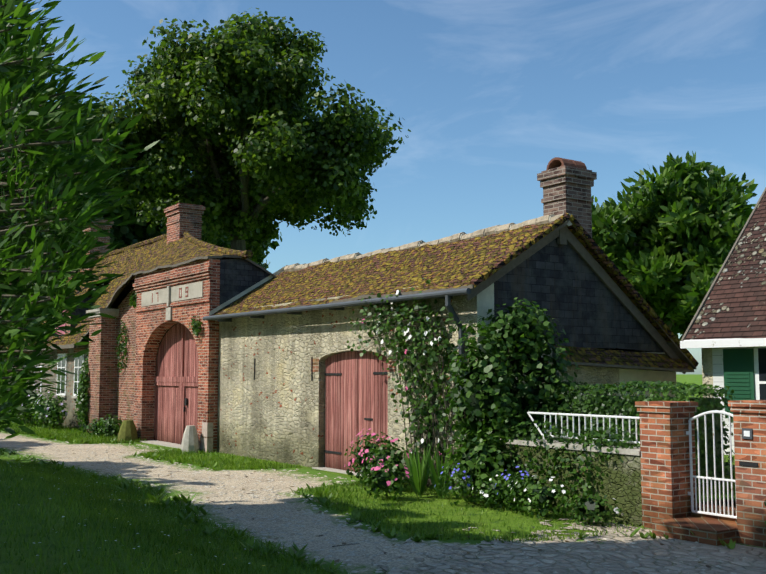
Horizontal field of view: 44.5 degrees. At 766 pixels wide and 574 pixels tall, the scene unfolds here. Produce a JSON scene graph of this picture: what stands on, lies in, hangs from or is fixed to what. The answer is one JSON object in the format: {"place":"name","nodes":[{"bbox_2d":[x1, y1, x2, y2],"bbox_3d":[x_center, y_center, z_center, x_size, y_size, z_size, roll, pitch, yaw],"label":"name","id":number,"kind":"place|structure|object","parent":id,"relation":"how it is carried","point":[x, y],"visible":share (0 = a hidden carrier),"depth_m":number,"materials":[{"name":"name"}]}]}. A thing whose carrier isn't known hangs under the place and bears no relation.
{"place":"outdoors","nodes":[
{"label":"outdoors","id":0,"kind":"place"},
{"bbox_2d":[0,431,606,573],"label":"path","id":1,"kind":"structure","parent":0,"point":[361,564],"depth_m":13.09,"materials":[{"name":"beige gravel"}]},
{"bbox_2d":[0,433,745,573],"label":"path pebbles","id":2,"kind":"object","parent":1,"relation":"on","point":[352,553],"visible":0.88,"depth_m":11.56,"materials":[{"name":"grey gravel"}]},
{"bbox_2d":[0,374,765,573],"bbox_3d":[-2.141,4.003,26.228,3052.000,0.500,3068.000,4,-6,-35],"label":"ground","id":3,"kind":"structure","parent":0,"point":[680,378],"depth_m":10.54,"materials":[{"name":"green plant"}]},
{"bbox_2d":[0,383,67,428],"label":"flowering bush","id":4,"kind":"object","parent":3,"relation":"on","point":[53,409],"visible":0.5,"depth_m":30.07,"materials":[{"name":"green plant"}]},
{"bbox_2d":[0,0,159,440],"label":"willow tree","id":5,"kind":"object","parent":3,"relation":"on","point":[35,293],"visible":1,"depth_m":3.99,"materials":[{"name":"green plant"}]},
{"bbox_2d":[75,346,89,433],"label":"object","id":6,"kind":"object","parent":3,"relation":"on","point":[83,397],"visible":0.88,"depth_m":27.99,"materials":[{"name":"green plant"}]},
{"bbox_2d":[3,98,174,258],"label":"tree","id":7,"kind":"object","parent":3,"relation":"on","point":[127,236],"depth_m":53.38,"materials":[{"name":"green plant"}]},
{"bbox_2d":[86,413,121,437],"bbox_3d":[-7.796,3.969,26.491,0.825,0.788,1.892,4,-6,-35],"label":"small shrub","id":8,"kind":"object","parent":3,"relation":"on","point":[110,427],"visible":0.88,"depth_m":26.25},
{"bbox_2d":[117,420,137,441],"bbox_3d":[-6.820,3.881,25.023,0.514,0.620,0.540,4,-6,-35],"label":"guard stone","id":9,"kind":"object","parent":3,"relation":"on","point":[127,430],"visible":0.88,"depth_m":24.88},
{"bbox_2d":[1,203,287,452],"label":"brick gatehouse","id":10,"kind":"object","parent":3,"relation":"on","point":[161,389],"visible":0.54,"depth_m":25.17,"materials":[{"name":"red brick"}]},
{"bbox_2d":[115,291,202,372],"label":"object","id":11,"kind":"object","parent":10,"relation":"attached to","point":[196,324],"visible":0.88,"depth_m":26.77,"materials":[{"name":"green plant"}]},
{"bbox_2d":[71,173,222,255],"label":"tree","id":12,"kind":"object","parent":3,"relation":"on","point":[153,231],"visible":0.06,"depth_m":54.95,"materials":[{"name":"green plant"}]},
{"bbox_2d":[181,425,199,452],"bbox_3d":[-4.467,3.554,21.721,0.418,0.660,0.440,4,-6,-35],"label":"guard stone","id":13,"kind":"object","parent":3,"relation":"on","point":[190,440],"visible":0.83,"depth_m":21.60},
{"bbox_2d":[216,228,252,248],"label":"tree","id":14,"kind":"object","parent":3,"relation":"on","point":[225,244],"depth_m":68.73,"materials":[{"name":"green plant"}]},
{"bbox_2d":[82,7,410,263],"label":"ash tree","id":15,"kind":"object","parent":3,"relation":"on","point":[252,150],"visible":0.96,"depth_m":40.63,"materials":[{"name":"green plant"}]},
{"bbox_2d":[245,232,281,268],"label":"tree","id":16,"kind":"object","parent":3,"relation":"on","point":[274,244],"depth_m":80.51,"materials":[{"name":"green plant"}]},
{"bbox_2d":[0,429,736,573],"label":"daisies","id":17,"kind":"object","parent":3,"relation":"on","point":[355,517],"visible":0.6,"depth_m":11.79,"materials":[{"name":"green plant"}]},
{"bbox_2d":[344,428,412,499],"bbox_3d":[0.029,2.737,14.426,1.016,1.011,2.615,1,-5,-10],"label":"rose bush","id":18,"kind":"object","parent":3,"relation":"on","point":[383,466],"visible":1,"depth_m":14.41,"materials":[{"name":"green plant"}]},
{"bbox_2d":[347,278,480,491],"bbox_3d":[0.418,1.660,15.285,0.532,3.624,3.293,4,-6,-35],"label":"climbing rose","id":19,"kind":"object","parent":3,"relation":"on","point":[430,360],"visible":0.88,"depth_m":15.14,"materials":[{"name":"green plant"}]},
{"bbox_2d":[403,442,459,498],"bbox_3d":[0.629,2.688,13.844,0.645,0.829,1.060,4,-6,-35],"label":"iris plant","id":20,"kind":"object","parent":3,"relation":"on","point":[419,472],"visible":0.88,"depth_m":13.69,"materials":[{"name":"green plant"}]},
{"bbox_2d":[203,157,698,487],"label":"barn","id":21,"kind":"structure","parent":3,"relation":"on","point":[300,382],"depth_m":16.74,"materials":[{"name":"stone"}]},
{"bbox_2d":[436,462,530,510],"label":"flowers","id":22,"kind":"object","parent":3,"relation":"on","point":[460,484],"visible":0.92,"depth_m":12.66,"materials":[{"name":"green plant"}]},
{"bbox_2d":[444,297,587,503],"bbox_3d":[1.844,1.639,13.738,2.291,3.003,2.220,4,-6,-35],"label":"climbing shrub","id":23,"kind":"object","parent":3,"relation":"on","point":[525,371],"visible":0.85,"depth_m":13.52,"materials":[{"name":"green plant"}]},
{"bbox_2d":[469,474,622,526],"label":"white flowers","id":24,"kind":"object","parent":3,"relation":"on","point":[538,499],"visible":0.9,"depth_m":11.69,"materials":[{"name":"green plant"}]},
{"bbox_2d":[334,518,765,573],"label":"cobbles","id":25,"kind":"object","parent":3,"relation":"on","point":[562,560],"visible":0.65,"depth_m":9.22,"materials":[{"name":"grey stone"}]},
{"bbox_2d":[458,400,765,547],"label":"garden wall pillars","id":26,"kind":"structure","parent":3,"relation":"on","point":[646,484],"depth_m":10.90,"materials":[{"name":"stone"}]},
{"bbox_2d":[488,411,639,499],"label":"plant wall top","id":27,"kind":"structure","parent":26,"relation":"on","point":[598,442],"depth_m":12.18,"materials":[{"name":"green plant"}]},
{"bbox_2d":[527,412,639,444],"bbox_3d":[2.638,1.863,12.182,0.028,0.406,2.150,4,-6,-35],"label":"white railing","id":28,"kind":"object","parent":26,"relation":"on","point":[585,416],"visible":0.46,"depth_m":12.18,"materials":[{"name":"metal"}]},
{"bbox_2d":[686,410,736,518],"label":"white gate","id":29,"kind":"structure","parent":26,"relation":"attached to","point":[689,433],"depth_m":10.69,"materials":[{"name":"metal"}]},
{"bbox_2d":[591,151,757,340],"bbox_3d":[9.507,0.185,31.737,7.146,9.424,7.016,-2,-6,23],"label":"chestnut tree","id":30,"kind":"object","parent":3,"relation":"on","point":[666,241],"visible":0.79,"depth_m":30.16,"materials":[{"name":"green plant"}]},
{"bbox_2d":[680,188,765,454],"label":"house","id":31,"kind":"structure","parent":3,"relation":"on","point":[725,332],"depth_m":14.86,"materials":[{"name":"tile"}]},
{"bbox_2d":[4,0,765,373],"label":"sky","id":32,"kind":"structure","parent":0,"point":[488,93],"materials":[{"name":"blue"}]},
{"bbox_2d":[697,455,735,505],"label":"garden terrace ground","id":33,"kind":"structure","parent":0,"point":[726,458],"depth_m":11.88,"materials":[{"name":"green plant"}]},
{"bbox_2d":[536,380,734,486],"bbox_3d":[3.344,1.959,12.995,0.858,1.325,3.047,4,-6,-35],"label":"hedge","id":34,"kind":"object","parent":33,"relation":"on","point":[596,403],"visible":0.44,"depth_m":12.35,"materials":[{"name":"green plant"}]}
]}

